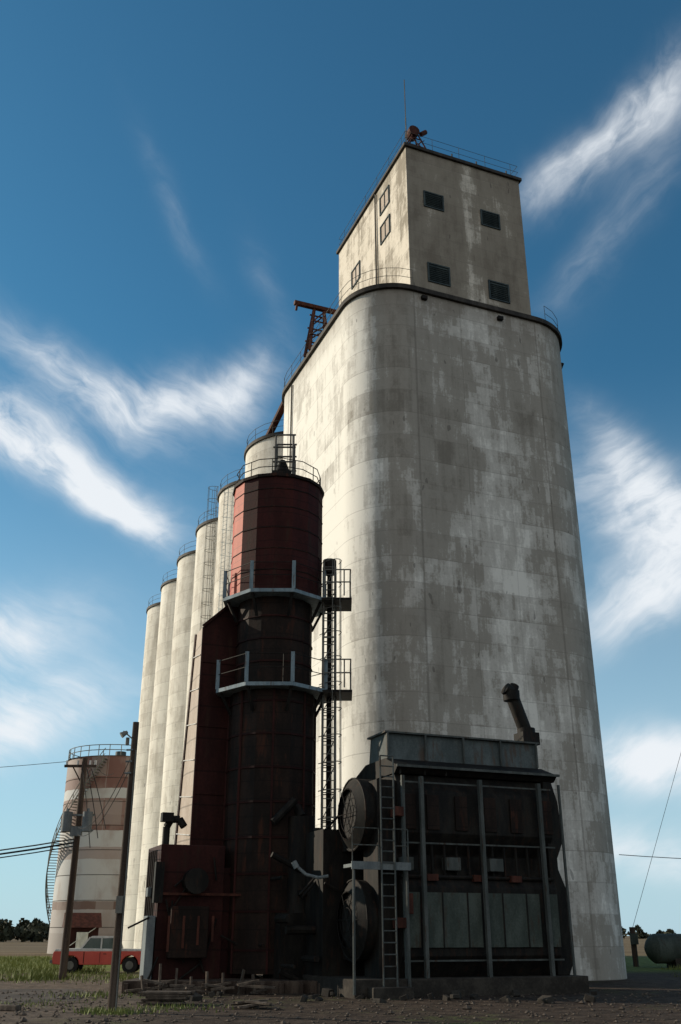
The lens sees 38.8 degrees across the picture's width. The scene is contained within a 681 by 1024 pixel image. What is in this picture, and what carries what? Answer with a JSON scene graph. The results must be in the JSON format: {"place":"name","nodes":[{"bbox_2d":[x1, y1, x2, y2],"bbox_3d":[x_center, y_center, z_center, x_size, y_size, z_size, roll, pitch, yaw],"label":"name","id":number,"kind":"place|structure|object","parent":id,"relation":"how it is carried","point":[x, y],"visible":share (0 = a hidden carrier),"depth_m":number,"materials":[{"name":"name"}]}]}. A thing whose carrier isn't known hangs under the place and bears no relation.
{"place":"outdoors","nodes":[
{"label":"outdoors","id":0,"kind":"place"},
{"bbox_2d":[0,989,87,1003],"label":"yard road","id":1,"kind":"structure","parent":0,"point":[13,995],"depth_m":29.71,"materials":[{"name":"soil"}]},
{"bbox_2d":[215,434,351,973],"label":"grain dryer tower","id":2,"kind":"structure","parent":0,"point":[278,584],"depth_m":36.89,"materials":[{"name":"red metal"}]},
{"bbox_2d":[0,936,680,1023],"bbox_3d":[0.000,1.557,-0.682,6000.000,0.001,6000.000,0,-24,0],"label":"ground","id":3,"kind":"structure","parent":0,"point":[649,976],"depth_m":25.18,"materials":[{"name":"brown soil"}]},
{"bbox_2d":[0,1004,21,1011],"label":"parking curb","id":4,"kind":"structure","parent":3,"relation":"on","point":[8,1007],"depth_m":23.59,"materials":[{"name":"grey concrete"}]},
{"bbox_2d":[58,758,96,979],"bbox_3d":[-11.750,15.570,42.036,1.600,9.600,0.633,0,-24,0],"label":"utility pole","id":5,"kind":"object","parent":3,"relation":"on","point":[75,830],"visible":0.94,"depth_m":42.48,"materials":[{"name":"brown wood"}]},
{"bbox_2d":[62,913,101,956],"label":"farm shed","id":6,"kind":"structure","parent":3,"relation":"on","point":[85,927],"depth_m":68.78,"materials":[{"name":"red paint"}]},
{"bbox_2d":[70,928,94,956],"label":"door and brace","id":7,"kind":"structure","parent":6,"relation":"in","point":[81,937],"depth_m":68.33,"materials":[{"name":"white paint"}]},
{"bbox_2d":[45,744,130,953],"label":"steel storage tank","id":8,"kind":"object","parent":3,"relation":"on","point":[97,875],"visible":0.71,"depth_m":99.59,"materials":[{"name":"metal"}]},
{"bbox_2d":[49,936,140,972],"bbox_3d":[-11.710,21.971,48.019,4.980,1.666,1.860,2,-24,-4],"label":"pickup truck","id":9,"kind":"object","parent":3,"relation":"on","point":[94,950],"visible":0.7,"depth_m":47.20,"materials":[{"name":"red paint"}]},
{"bbox_2d":[107,722,138,1011],"bbox_3d":[-5.633,9.056,24.482,0.519,7.450,0.318,0,-24,0],"label":"utility pole","id":10,"kind":"object","parent":3,"relation":"on","point":[116,951],"visible":0.98,"depth_m":24.38,"materials":[{"name":"brown wood"}]},
{"bbox_2d":[0,754,680,924],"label":"power lines","id":11,"kind":"object","parent":10,"relation":"attached to","point":[113,801],"visible":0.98,"depth_m":42.98,"materials":[{"name":"black metal"}]},
{"bbox_2d":[121,975,319,993],"bbox_3d":[-3.200,16.281,33.263,7.600,0.460,5.600,0,-24,0],"label":"timber skid foundation","id":12,"kind":"object","parent":3,"relation":"on","point":[303,986],"visible":0.34,"depth_m":30.92,"materials":[{"name":"brown wood"}]},
{"bbox_2d":[128,812,258,979],"bbox_3d":[-5.248,13.525,34.034,4.674,5.373,2.700,9,-25,-20],"label":"dryer burner housing","id":13,"kind":"object","parent":12,"relation":"on","point":[185,920],"visible":0.84,"depth_m":32.91,"materials":[{"name":"red paint"}]},
{"bbox_2d":[174,605,237,845],"bbox_3d":[-4.879,9.775,37.568,2.611,14.839,2.266,9,-25,-20],"label":"dryer annex bin","id":14,"kind":"object","parent":12,"relation":"on","point":[201,798],"visible":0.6,"depth_m":37.03,"materials":[{"name":"red metal"}]},
{"bbox_2d":[0,917,675,941],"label":"distant tree line","id":15,"kind":"object","parent":3,"relation":"on","point":[34,930],"visible":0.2,"depth_m":266.18,"materials":[{"name":"green plant"}]},
{"bbox_2d":[0,955,680,1015],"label":"grass","id":16,"kind":"structure","parent":3,"relation":"on","point":[40,974],"depth_m":40.45,"materials":[{"name":"green plant"}]},
{"bbox_2d":[0,990,680,1023],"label":"gravel stones","id":17,"kind":"object","parent":3,"relation":"on","point":[275,1008],"visible":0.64,"depth_m":23.80,"materials":[{"name":"grey gravel"}]},
{"bbox_2d":[125,964,596,1008],"bbox_3d":[0.519,13.487,27.495,14.603,0.989,7.460,0,-24,0],"label":"debris","id":18,"kind":"object","parent":3,"relation":"on","point":[164,996],"visible":0.8,"depth_m":27.90,"materials":[{"name":"wood"}]},
{"bbox_2d":[122,80,626,980],"bbox_3d":[-3.303,8.422,74.449,17.300,48.300,62.000,9,-25,-20],"label":"concrete grain elevator","id":19,"kind":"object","parent":3,"relation":"on","point":[422,408],"visible":0.65,"depth_m":47.62,"materials":[{"name":"concrete"}]},
{"bbox_2d":[351,184,509,303],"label":"window frames","id":20,"kind":"structure","parent":19,"relation":"in","point":[380,213],"depth_m":53.45,"materials":[{"name":"black metal"}]},
{"bbox_2d":[258,683,589,998],"bbox_3d":[2.489,11.155,33.978,9.512,10.624,6.949,9,-25,-20],"label":"grain dryer","id":21,"kind":"object","parent":3,"relation":"on","point":[429,865],"visible":0.98,"depth_m":31.65,"materials":[{"name":"black metal"}]},
{"bbox_2d":[629,927,638,966],"bbox_3d":[17.450,25.946,57.316,0.440,2.450,0.420,0,-24,0],"label":"meter post","id":22,"kind":"object","parent":3,"relation":"on","point":[634,938],"visible":0.89,"depth_m":57.30,"materials":[{"name":"grey metal"}]},
{"bbox_2d":[644,934,680,967],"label":"propane tank","id":23,"kind":"object","parent":3,"relation":"on","point":[662,948],"visible":0.99,"depth_m":54.70,"materials":[{"name":"metal"}]},
{"bbox_2d":[0,0,680,935],"label":"sky","id":24,"kind":"structure","parent":0,"point":[176,175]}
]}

